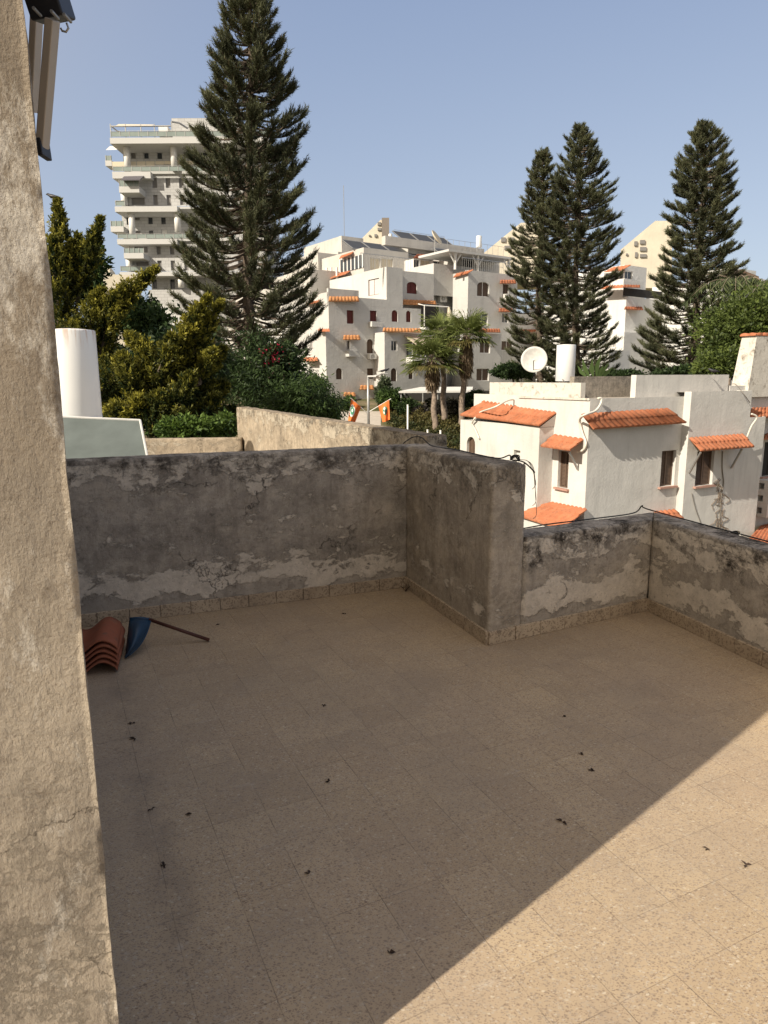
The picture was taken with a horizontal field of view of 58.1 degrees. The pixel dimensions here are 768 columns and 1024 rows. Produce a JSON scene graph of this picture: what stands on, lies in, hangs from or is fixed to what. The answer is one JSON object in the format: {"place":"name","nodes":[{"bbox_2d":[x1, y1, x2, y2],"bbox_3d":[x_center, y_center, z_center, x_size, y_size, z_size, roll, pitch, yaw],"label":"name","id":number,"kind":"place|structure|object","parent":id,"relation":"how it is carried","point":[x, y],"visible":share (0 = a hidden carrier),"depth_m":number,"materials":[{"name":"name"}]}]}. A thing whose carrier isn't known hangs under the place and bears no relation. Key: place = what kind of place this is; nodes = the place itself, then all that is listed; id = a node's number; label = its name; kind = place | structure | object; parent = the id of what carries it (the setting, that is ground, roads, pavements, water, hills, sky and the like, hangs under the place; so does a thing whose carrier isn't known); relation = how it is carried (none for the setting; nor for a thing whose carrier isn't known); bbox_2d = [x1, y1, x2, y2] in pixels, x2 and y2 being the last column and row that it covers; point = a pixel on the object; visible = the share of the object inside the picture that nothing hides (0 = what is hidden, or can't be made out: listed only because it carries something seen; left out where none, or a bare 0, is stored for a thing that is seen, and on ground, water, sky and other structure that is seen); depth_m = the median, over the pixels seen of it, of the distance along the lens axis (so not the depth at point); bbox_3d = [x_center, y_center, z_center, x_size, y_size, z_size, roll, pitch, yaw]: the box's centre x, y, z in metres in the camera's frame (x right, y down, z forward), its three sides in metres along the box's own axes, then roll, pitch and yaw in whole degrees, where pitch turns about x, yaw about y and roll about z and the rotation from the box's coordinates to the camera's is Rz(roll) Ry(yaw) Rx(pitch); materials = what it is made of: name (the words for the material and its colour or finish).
{"place":"outdoors","nodes":[
{"label":"outdoors","id":0,"kind":"place"},
{"bbox_2d":[144,398,459,446],"bbox_3d":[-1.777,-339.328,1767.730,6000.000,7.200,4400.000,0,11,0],"label":"ground","id":1,"kind":"structure","parent":0,"point":[362,403],"depth_m":56.61,"materials":[{"name":"soil"}]},
{"bbox_2d":[70,245,114,323],"bbox_3d":[-7.572,-1.357,18.403,1.458,11.322,1.414,0,11,0],"label":"leafy tree","id":2,"kind":"object","parent":1,"relation":"on","point":[104,267],"visible":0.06,"depth_m":17.41,"materials":[{"name":"green plant"}]},
{"bbox_2d":[45,196,161,404],"bbox_3d":[-7.154,-1.392,16.852,4.008,11.986,2.169,8,14,36],"label":"golden cypress","id":3,"kind":"object","parent":1,"relation":"on","point":[73,262],"visible":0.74,"depth_m":15.87,"materials":[{"name":"green plant"}]},
{"bbox_2d":[99,343,131,415],"bbox_3d":[-7.789,-0.398,19.517,3.580,9.024,3.385,0,11,0],"label":"leafy tree","id":4,"kind":"object","parent":1,"relation":"on","point":[120,396],"visible":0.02,"depth_m":18.45,"materials":[{"name":"green plant"}]},
{"bbox_2d":[103,268,141,345],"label":"house","id":5,"kind":"structure","parent":1,"relation":"on","point":[116,278],"depth_m":89.66,"materials":[{"name":"paint"}]},
{"bbox_2d":[119,291,179,340],"bbox_3d":[-6.307,-0.906,19.000,1.655,10.198,2.139,-9,14,-38],"label":"leafy tree","id":6,"kind":"object","parent":1,"relation":"on","point":[144,313],"visible":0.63,"depth_m":17.81,"materials":[{"name":"green plant"}]},
{"bbox_2d":[102,290,237,437],"bbox_3d":[-4.219,0.384,14.255,2.675,9.462,2.467,0,11,0],"label":"golden cypress","id":7,"kind":"object","parent":1,"relation":"on","point":[174,376],"visible":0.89,"depth_m":13.10,"materials":[{"name":"green plant"}]},
{"bbox_2d":[161,306,189,330],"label":"house","id":8,"kind":"structure","parent":1,"relation":"on","point":[168,311],"depth_m":58.20,"materials":[{"name":"paint"}]},
{"bbox_2d":[115,303,247,403],"bbox_3d":[-5.122,-0.297,17.469,3.228,9.579,3.609,-5,12,-23],"label":"leafy tree","id":9,"kind":"object","parent":1,"relation":"on","point":[223,371],"visible":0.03,"depth_m":16.46,"materials":[{"name":"green plant"}]},
{"bbox_2d":[145,409,220,437],"bbox_3d":[-3.457,1.757,12.861,1.277,7.281,1.086,0,11,0],"label":"shrub","id":10,"kind":"object","parent":1,"relation":"on","point":[187,425],"visible":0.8,"depth_m":12.01,"materials":[{"name":"green plant"}]},
{"bbox_2d":[105,118,279,343],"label":"apartment tower","id":11,"kind":"structure","parent":1,"relation":"on","point":[150,182],"depth_m":116.83,"materials":[{"name":"white concrete"}]},
{"bbox_2d":[132,198,144,204],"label":"window","id":12,"kind":"structure","parent":11,"relation":"in","point":[135,201],"depth_m":117.40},
{"bbox_2d":[213,406,237,436],"bbox_3d":[-2.932,1.664,13.224,0.756,7.321,0.638,0,11,0],"label":"shrub","id":13,"kind":"object","parent":1,"relation":"on","point":[228,425],"visible":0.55,"depth_m":12.46,"materials":[{"name":"green plant"}]},
{"bbox_2d":[165,0,327,405],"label":"conifer","id":14,"kind":"object","parent":1,"relation":"on","point":[256,207],"visible":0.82,"depth_m":26.85,"materials":[{"name":"green plant"}]},
{"bbox_2d":[227,288,273,358],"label":"apartment house","id":15,"kind":"structure","parent":1,"relation":"on","point":[262,291],"depth_m":85.45,"materials":[{"name":"white paint"}]},
{"bbox_2d":[251,338,301,389],"bbox_3d":[-3.676,-1.510,24.568,1.783,9.231,1.496,0,11,0],"label":"bougainvillea","id":16,"kind":"object","parent":1,"relation":"on","point":[273,349],"visible":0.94,"depth_m":23.61,"materials":[{"name":"green plant"}]},
{"bbox_2d":[224,314,337,408],"bbox_3d":[-4.035,-2.117,25.463,5.096,10.095,5.282,0,11,0],"label":"leafy tree","id":17,"kind":"object","parent":1,"relation":"on","point":[250,380],"visible":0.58,"depth_m":23.85,"materials":[{"name":"green plant"}]},
{"bbox_2d":[254,366,353,419],"bbox_3d":[-2.549,-0.522,22.182,3.379,8.195,3.144,0,11,0],"label":"shrub","id":18,"kind":"object","parent":1,"relation":"on","point":[302,395],"visible":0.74,"depth_m":21.12,"materials":[{"name":"green plant"}]},
{"bbox_2d":[274,236,362,296],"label":"apartment house","id":19,"kind":"structure","parent":1,"relation":"on","point":[333,247],"depth_m":73.40,"materials":[{"name":"white paint"}]},
{"bbox_2d":[342,394,356,409],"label":"shrub","id":20,"kind":"object","parent":1,"relation":"on","point":[349,397],"visible":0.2,"depth_m":55.05,"materials":[{"name":"green plant"}]},
{"bbox_2d":[373,374,392,405],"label":"shrub","id":21,"kind":"object","parent":1,"relation":"on","point":[384,380],"visible":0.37,"depth_m":55.62,"materials":[{"name":"green plant"}]},
{"bbox_2d":[373,385,408,408],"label":"shrub","id":22,"kind":"object","parent":1,"relation":"on","point":[385,394],"visible":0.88,"depth_m":53.71,"materials":[{"name":"green plant"}]},
{"bbox_2d":[254,236,535,398],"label":"apartment house","id":23,"kind":"structure","parent":1,"relation":"on","point":[377,301],"depth_m":63.54,"materials":[{"name":"white paint"}]},
{"bbox_2d":[347,310,352,323],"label":"window","id":24,"kind":"structure","parent":23,"relation":"in","point":[349,312],"depth_m":59.25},
{"bbox_2d":[342,239,368,248],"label":"solar heater","id":25,"kind":"object","parent":23,"relation":"on","point":[354,244],"visible":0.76,"depth_m":68.67,"materials":[{"name":"grey glass"}]},
{"bbox_2d":[367,339,371,352],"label":"window","id":26,"kind":"structure","parent":23,"relation":"in","point":[369,343],"depth_m":60.84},
{"bbox_2d":[367,353,376,359],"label":"air conditioner","id":27,"kind":"object","parent":23,"relation":"attached to","point":[370,356],"visible":1,"depth_m":60.47,"materials":[{"name":"white paint"}]},
{"bbox_2d":[362,242,387,249],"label":"solar heater","id":28,"kind":"object","parent":23,"relation":"on","point":[374,246],"visible":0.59,"depth_m":70.23,"materials":[{"name":"grey glass"}]},
{"bbox_2d":[370,258,379,269],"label":"window","id":29,"kind":"structure","parent":23,"relation":"in","point":[374,263],"depth_m":67.35,"materials":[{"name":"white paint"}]},
{"bbox_2d":[363,218,388,244],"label":"stone pyramid block","id":30,"kind":"structure","parent":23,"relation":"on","point":[377,231],"depth_m":141.60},
{"bbox_2d":[381,258,391,267],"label":"window","id":31,"kind":"structure","parent":23,"relation":"in","point":[384,262],"depth_m":68.08,"materials":[{"name":"white paint"}]},
{"bbox_2d":[384,246,410,255],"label":"solar heater","id":32,"kind":"object","parent":23,"relation":"on","point":[395,249],"visible":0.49,"depth_m":71.49,"materials":[{"name":"grey glass"}]},
{"bbox_2d":[392,231,417,239],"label":"solar heater","id":33,"kind":"object","parent":23,"relation":"on","point":[403,235],"visible":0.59,"depth_m":73.75,"materials":[{"name":"grey glass"}]},
{"bbox_2d":[407,282,415,293],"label":"window","id":34,"kind":"structure","parent":23,"relation":"in","point":[411,287],"depth_m":63.53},
{"bbox_2d":[410,233,433,241],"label":"solar heater","id":35,"kind":"object","parent":23,"relation":"on","point":[422,237],"visible":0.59,"depth_m":75.16,"materials":[{"name":"grey glass"}]},
{"bbox_2d":[421,303,438,326],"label":"balcony door","id":36,"kind":"structure","parent":23,"relation":"in","point":[428,309],"depth_m":63.75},
{"bbox_2d":[432,230,441,251],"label":"satellite dish","id":37,"kind":"object","parent":23,"relation":"on","point":[436,237],"visible":0.99,"depth_m":67.33,"materials":[{"name":"grey metal"}]},
{"bbox_2d":[476,236,481,251],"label":"water tank","id":38,"kind":"object","parent":23,"relation":"on","point":[478,241],"visible":1,"depth_m":66.10,"materials":[{"name":"white metal"}]},
{"bbox_2d":[476,368,487,380],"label":"window","id":39,"kind":"structure","parent":23,"relation":"in","point":[482,374],"depth_m":65.99,"materials":[{"name":"white paint"}]},
{"bbox_2d":[477,282,487,296],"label":"window","id":40,"kind":"structure","parent":23,"relation":"in","point":[482,288],"depth_m":65.95,"materials":[{"name":"white paint"}]},
{"bbox_2d":[480,342,488,352],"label":"window","id":41,"kind":"structure","parent":23,"relation":"in","point":[482,349],"depth_m":65.65,"materials":[{"name":"white paint"}]},
{"bbox_2d":[393,396,422,415],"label":"shrub","id":42,"kind":"object","parent":1,"relation":"on","point":[401,407],"visible":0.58,"depth_m":52.70,"materials":[{"name":"green plant"}]},
{"bbox_2d":[405,402,440,418],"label":"shrub","id":43,"kind":"object","parent":1,"relation":"on","point":[424,406],"visible":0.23,"depth_m":52.11,"materials":[{"name":"green plant"}]},
{"bbox_2d":[386,398,473,449],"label":"slope planting","id":44,"kind":"object","parent":1,"relation":"on","point":[449,426],"visible":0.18,"depth_m":49.01,"materials":[{"name":"green plant"}]},
{"bbox_2d":[399,327,464,429],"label":"fan palm","id":45,"kind":"object","parent":1,"relation":"on","point":[432,349],"visible":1,"depth_m":47.58,"materials":[{"name":"green plant"}]},
{"bbox_2d":[413,307,466,419],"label":"fan palm","id":46,"kind":"object","parent":1,"relation":"on","point":[438,320],"visible":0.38,"depth_m":48.97,"materials":[{"name":"green plant"}]},
{"bbox_2d":[399,387,489,401],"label":"carport","id":47,"kind":"object","parent":1,"relation":"on","point":[420,394],"visible":0.26,"depth_m":56.77,"materials":[{"name":"white paint"}]},
{"bbox_2d":[430,396,465,417],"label":"shrub","id":48,"kind":"object","parent":1,"relation":"on","point":[451,403],"visible":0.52,"depth_m":52.02,"materials":[{"name":"green plant"}]},
{"bbox_2d":[435,307,497,423],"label":"fan palm","id":49,"kind":"object","parent":1,"relation":"on","point":[474,325],"visible":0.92,"depth_m":47.79,"materials":[{"name":"green plant"}]},
{"bbox_2d":[458,389,487,407],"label":"shrub","id":50,"kind":"object","parent":1,"relation":"on","point":[469,399],"visible":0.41,"depth_m":50.78,"materials":[{"name":"green plant"}]},
{"bbox_2d":[488,360,532,381],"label":"shrub","id":51,"kind":"object","parent":1,"relation":"on","point":[508,370],"visible":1,"depth_m":42.53,"materials":[{"name":"green plant"}]},
{"bbox_2d":[498,146,572,382],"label":"conifer","id":52,"kind":"object","parent":1,"relation":"on","point":[539,193],"visible":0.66,"depth_m":44.10,"materials":[{"name":"green plant"}]},
{"bbox_2d":[529,121,625,382],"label":"conifer","id":53,"kind":"object","parent":1,"relation":"on","point":[572,315],"visible":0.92,"depth_m":41.81,"materials":[{"name":"green plant"}]},
{"bbox_2d":[577,355,612,375],"bbox_3d":[9.577,-3.220,31.961,1.784,8.026,0.372,-5,12,-21],"label":"banana plant","id":54,"kind":"object","parent":1,"relation":"on","point":[600,371],"visible":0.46,"depth_m":31.31,"materials":[{"name":"green plant"}]},
{"bbox_2d":[529,265,662,381],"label":"apartment house","id":55,"kind":"structure","parent":1,"relation":"on","point":[626,301],"depth_m":64.52,"materials":[{"name":"white paint"}]},
{"bbox_2d":[460,375,767,542],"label":"white house","id":56,"kind":"structure","parent":1,"relation":"on","point":[659,443],"depth_m":21.50,"materials":[{"name":"paint"}]},
{"bbox_2d":[469,437,474,452],"bbox_3d":[3.155,-2.223,24.284,0.050,0.869,0.528,-6,12,-27],"label":"window","id":57,"kind":"structure","parent":56,"relation":"in","point":[471,443],"depth_m":24.35,"materials":[{"name":"wood"}]},
{"bbox_2d":[471,399,514,438],"bbox_3d":[3.454,-3.075,23.031,1.684,1.390,1.126,8,14,36],"label":"hose","id":58,"kind":"object","parent":56,"relation":"attached to","point":[487,410],"visible":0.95,"depth_m":23.01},
{"bbox_2d":[521,346,546,381],"bbox_3d":[5.404,-4.966,24.982,0.745,1.996,0.615,-5,12,-24],"label":"satellite dish","id":59,"kind":"object","parent":56,"relation":"on","point":[533,359],"visible":0.98,"depth_m":24.95,"materials":[{"name":"paint"}]},
{"bbox_2d":[553,451,568,490],"bbox_3d":[5.457,-1.264,20.990,0.250,1.193,0.615,-6,12,-27],"label":"window","id":60,"kind":"structure","parent":56,"relation":"in","point":[564,454],"depth_m":21.08,"materials":[{"name":"wood"}]},
{"bbox_2d":[555,344,575,382],"bbox_3d":[6.425,-5.049,24.493,0.673,1.735,0.673,-4,12,-19],"label":"water tank","id":61,"kind":"object","parent":56,"relation":"on","point":[565,360],"visible":0.84,"depth_m":24.19,"materials":[{"name":"white metal"}]},
{"bbox_2d":[576,397,602,452],"bbox_3d":[5.814,-2.451,19.694,0.668,1.617,0.724,4,12,22],"label":"hose","id":62,"kind":"object","parent":56,"relation":"attached to","point":[585,414],"visible":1,"depth_m":19.88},
{"bbox_2d":[658,450,677,488],"bbox_3d":[8.894,-1.346,21.695,0.797,1.193,0.250,-6,12,-27],"label":"window","id":63,"kind":"structure","parent":56,"relation":"in","point":[667,456],"depth_m":21.80,"materials":[{"name":"wood"}]},
{"bbox_2d":[693,451,715,488],"bbox_3d":[10.238,-1.377,22.107,0.979,1.180,0.250,-6,12,-27],"label":"window","id":64,"kind":"structure","parent":56,"relation":"in","point":[703,466],"depth_m":22.22,"materials":[{"name":"wood"}]},
{"bbox_2d":[711,478,729,532],"bbox_3d":[11.154,-0.134,22.780,1.172,2.009,0.024,-6,12,-27],"label":"creeper","id":65,"kind":"object","parent":56,"relation":"attached to","point":[718,498],"visible":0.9,"depth_m":22.69,"materials":[{"name":"brown plant"}]},
{"bbox_2d":[719,451,723,529],"bbox_3d":[11.023,-0.675,22.603,0.233,2.637,0.045,-6,12,-26],"label":"wire","id":66,"kind":"object","parent":56,"relation":"attached to","point":[722,489],"visible":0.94,"depth_m":22.61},
{"bbox_2d":[732,332,767,396],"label":"chimney","id":67,"kind":"object","parent":56,"relation":"on","point":[751,371],"visible":1,"depth_m":23.22,"materials":[{"name":"white paint"}]},
{"bbox_2d":[756,478,767,517],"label":"balcony screen","id":68,"kind":"object","parent":56,"relation":"attached to","point":[762,506],"visible":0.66,"depth_m":24.64,"materials":[{"name":"white paint"}]},
{"bbox_2d":[760,442,767,478],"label":"window","id":69,"kind":"structure","parent":56,"relation":"in","point":[765,458],"depth_m":25.08,"materials":[{"name":"metal"}]},
{"bbox_2d":[627,117,750,380],"bbox_3d":[17.777,-12.513,40.364,6.373,19.400,6.852,6,13,29],"label":"conifer","id":70,"kind":"object","parent":1,"relation":"on","point":[706,204],"visible":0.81,"depth_m":38.90,"materials":[{"name":"green plant"}]},
{"bbox_2d":[646,268,763,385],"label":"house","id":71,"kind":"structure","parent":1,"relation":"on","point":[747,272],"depth_m":66.61,"materials":[{"name":"white paint"}]},
{"bbox_2d":[688,343,739,377],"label":"broad tree","id":72,"kind":"object","parent":1,"relation":"on","point":[722,360],"visible":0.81,"depth_m":29.68,"materials":[{"name":"green plant"}]},
{"bbox_2d":[672,275,766,385],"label":"feather palm","id":73,"kind":"object","parent":1,"relation":"on","point":[723,284],"visible":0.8,"depth_m":37.72,"materials":[{"name":"green plant"}]},
{"bbox_2d":[682,278,767,360],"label":"broad tree","id":74,"kind":"object","parent":1,"relation":"on","point":[732,321],"visible":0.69,"depth_m":31.44,"materials":[{"name":"green plant"}]},
{"bbox_2d":[729,277,767,299],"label":"feather palm","id":75,"kind":"object","parent":1,"relation":"on","point":[757,285],"visible":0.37,"depth_m":36.94,"materials":[{"name":"green plant"}]},
{"bbox_3d":[-3.432,3.194,8.582,7.428,6.290,6.765,0,11,0],"label":"neighbour house","id":76,"kind":"object","parent":1,"relation":"on","visible":0},
{"bbox_2d":[55,328,102,416],"bbox_3d":[-3.945,-1.219,8.928,0.588,2.227,0.588,-5,12,-24],"label":"water tank","id":77,"kind":"object","parent":76,"relation":"on","point":[77,356],"visible":0.52,"depth_m":8.61,"materials":[{"name":"white metal"}]},
{"bbox_2d":[63,416,147,458],"bbox_3d":[-3.290,-0.487,7.871,1.194,1.189,1.841,-5,12,-22],"label":"solar heater","id":78,"kind":"object","parent":76,"relation":"on","point":[87,437],"visible":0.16,"depth_m":8.05,"materials":[{"name":"grey glass"}]},
{"bbox_2d":[145,437,242,454],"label":"back wall","id":79,"kind":"structure","parent":76,"relation":"on","point":[156,446],"depth_m":10.77,"materials":[{"name":"concrete"}]},
{"bbox_2d":[236,407,446,450],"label":"boundary wall","id":80,"kind":"structure","parent":76,"relation":"on","point":[258,429],"depth_m":8.04,"materials":[{"name":"concrete"}]},
{"bbox_3d":[0.974,4.506,2.017,8.700,6.175,8.638,0,11,0],"label":"terrace house","id":81,"kind":"object","parent":1,"relation":"on","visible":0},
{"bbox_2d":[82,587,767,1023],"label":"terrace floor","id":82,"kind":"structure","parent":81,"relation":"on","point":[446,855],"depth_m":2.54,"materials":[{"name":"tile"}]},
{"bbox_2d":[0,0,118,1023],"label":"stair tower","id":83,"kind":"structure","parent":82,"relation":"on","point":[56,962],"depth_m":1.09,"materials":[{"name":"concrete"}]},
{"bbox_2d":[25,0,74,160],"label":"awning bracket","id":84,"kind":"object","parent":83,"relation":"attached to","point":[51,15],"visible":0.84,"depth_m":1.41,"materials":[{"name":"beige metal"}]},
{"bbox_2d":[86,658,117,671],"bbox_3d":[-1.661,0.826,3.979,0.270,0.080,0.400,-3,11,-15],"label":"roof tile","id":85,"kind":"object","parent":82,"relation":"on","point":[103,660],"visible":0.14,"depth_m":3.82,"materials":[{"name":"ceramic"}]},
{"bbox_2d":[85,638,124,667],"bbox_3d":[-1.650,0.796,3.980,0.270,0.080,0.400,-3,11,-14],"label":"roof tile","id":86,"kind":"object","parent":85,"relation":"on","point":[91,660],"visible":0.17,"depth_m":3.83,"materials":[{"name":"ceramic"}]},
{"bbox_2d":[85,647,119,661],"bbox_3d":[-1.659,0.767,3.978,0.270,0.080,0.400,-3,11,-15],"label":"roof tile","id":87,"kind":"object","parent":86,"relation":"on","point":[104,650],"visible":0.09,"depth_m":3.81,"materials":[{"name":"ceramic"}]},
{"bbox_2d":[84,626,124,657],"bbox_3d":[-1.649,0.738,3.979,0.270,0.080,0.400,-3,11,-13],"label":"roof tile","id":88,"kind":"object","parent":87,"relation":"on","point":[90,650],"visible":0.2,"depth_m":3.83,"materials":[{"name":"ceramic"}]},
{"bbox_2d":[82,617,121,651],"bbox_3d":[-1.661,0.709,3.977,0.270,0.080,0.400,-3,11,-15],"label":"roof tile","id":89,"kind":"object","parent":88,"relation":"on","point":[107,629],"visible":0.75,"depth_m":3.97,"materials":[{"name":"ceramic"}]},
{"bbox_2d":[124,617,209,657],"bbox_3d":[-1.351,0.726,4.220,0.513,0.175,0.235,-7,13,-32],"label":"dustpan","id":90,"kind":"object","parent":82,"relation":"on","point":[138,628],"visible":1,"depth_m":4.14,"materials":[{"name":"blue plastic"}]},
{"bbox_2d":[66,443,418,626],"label":"parapet wall","id":91,"kind":"structure","parent":82,"relation":"on","point":[163,535],"depth_m":4.81,"materials":[{"name":"concrete"}]},
{"bbox_2d":[405,443,525,644],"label":"parapet wall","id":92,"kind":"structure","parent":82,"relation":"on","point":[465,529],"depth_m":4.37,"materials":[{"name":"concrete"}]},
{"bbox_2d":[403,436,534,472],"bbox_3d":[0.522,-0.408,4.666,0.108,0.126,1.441,-6,12,-27],"label":"cable","id":93,"kind":"object","parent":92,"relation":"on","point":[472,453],"visible":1,"depth_m":4.52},
{"bbox_2d":[488,512,653,644],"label":"parapet wall","id":94,"kind":"structure","parent":82,"relation":"on","point":[574,574],"depth_m":4.48,"materials":[{"name":"concrete"}]},
{"bbox_2d":[524,505,767,541],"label":"cable","id":95,"kind":"object","parent":94,"relation":"on","point":[653,511],"visible":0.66,"depth_m":4.58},
{"bbox_2d":[647,512,767,668],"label":"parapet wall","id":96,"kind":"structure","parent":82,"relation":"on","point":[708,583],"depth_m":4.22,"materials":[{"name":"concrete"}]},
{"bbox_2d":[341,411,380,424],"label":"path","id":97,"kind":"structure","parent":0,"point":[375,417],"depth_m":52.48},
{"bbox_2d":[23,0,767,313],"label":"sky","id":98,"kind":"structure","parent":0,"point":[429,115],"materials":[{"name":"blue"}]},
{"bbox_2d":[484,223,541,289],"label":"stone pyramid block","id":99,"kind":"structure","parent":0,"point":[496,249],"depth_m":142.36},
{"bbox_2d":[620,221,671,290],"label":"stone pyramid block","id":100,"kind":"structure","parent":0,"point":[642,249],"depth_m":142.35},
{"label":"road","id":101,"kind":"structure","parent":0,"visible":0},
{"bbox_2d":[367,373,388,423],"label":"street lamp","id":102,"kind":"object","parent":101,"relation":"on","point":[368,410],"visible":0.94,"depth_m":43.37,"materials":[{"name":"grey metal"}]},
{"bbox_2d":[348,398,366,421],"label":"flag","id":103,"kind":"object","parent":102,"relation":"attached to","point":[354,411],"visible":0.94,"depth_m":43.09,"materials":[{"name":"orange fabric"}]},
{"bbox_2d":[369,399,389,421],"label":"flag","id":104,"kind":"object","parent":102,"relation":"attached to","point":[384,411],"visible":1,"depth_m":43.14,"materials":[{"name":"orange fabric"}]},
{"bbox_2d":[594,367,647,375],"bbox_3d":[13.579,-5.234,39.870,2.961,6.133,3.384,0,11,0],"label":"shrub","id":105,"kind":"object","parent":101,"relation":"on","point":[622,372],"visible":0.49,"depth_m":38.40,"materials":[{"name":"green plant"}]},
{"bbox_2d":[647,362,692,374],"bbox_3d":[16.390,-5.086,38.912,3.521,6.578,2.738,9,14,39],"label":"shrub","id":106,"kind":"object","parent":101,"relation":"on","point":[682,369],"visible":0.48,"depth_m":37.76,"materials":[{"name":"green plant"}]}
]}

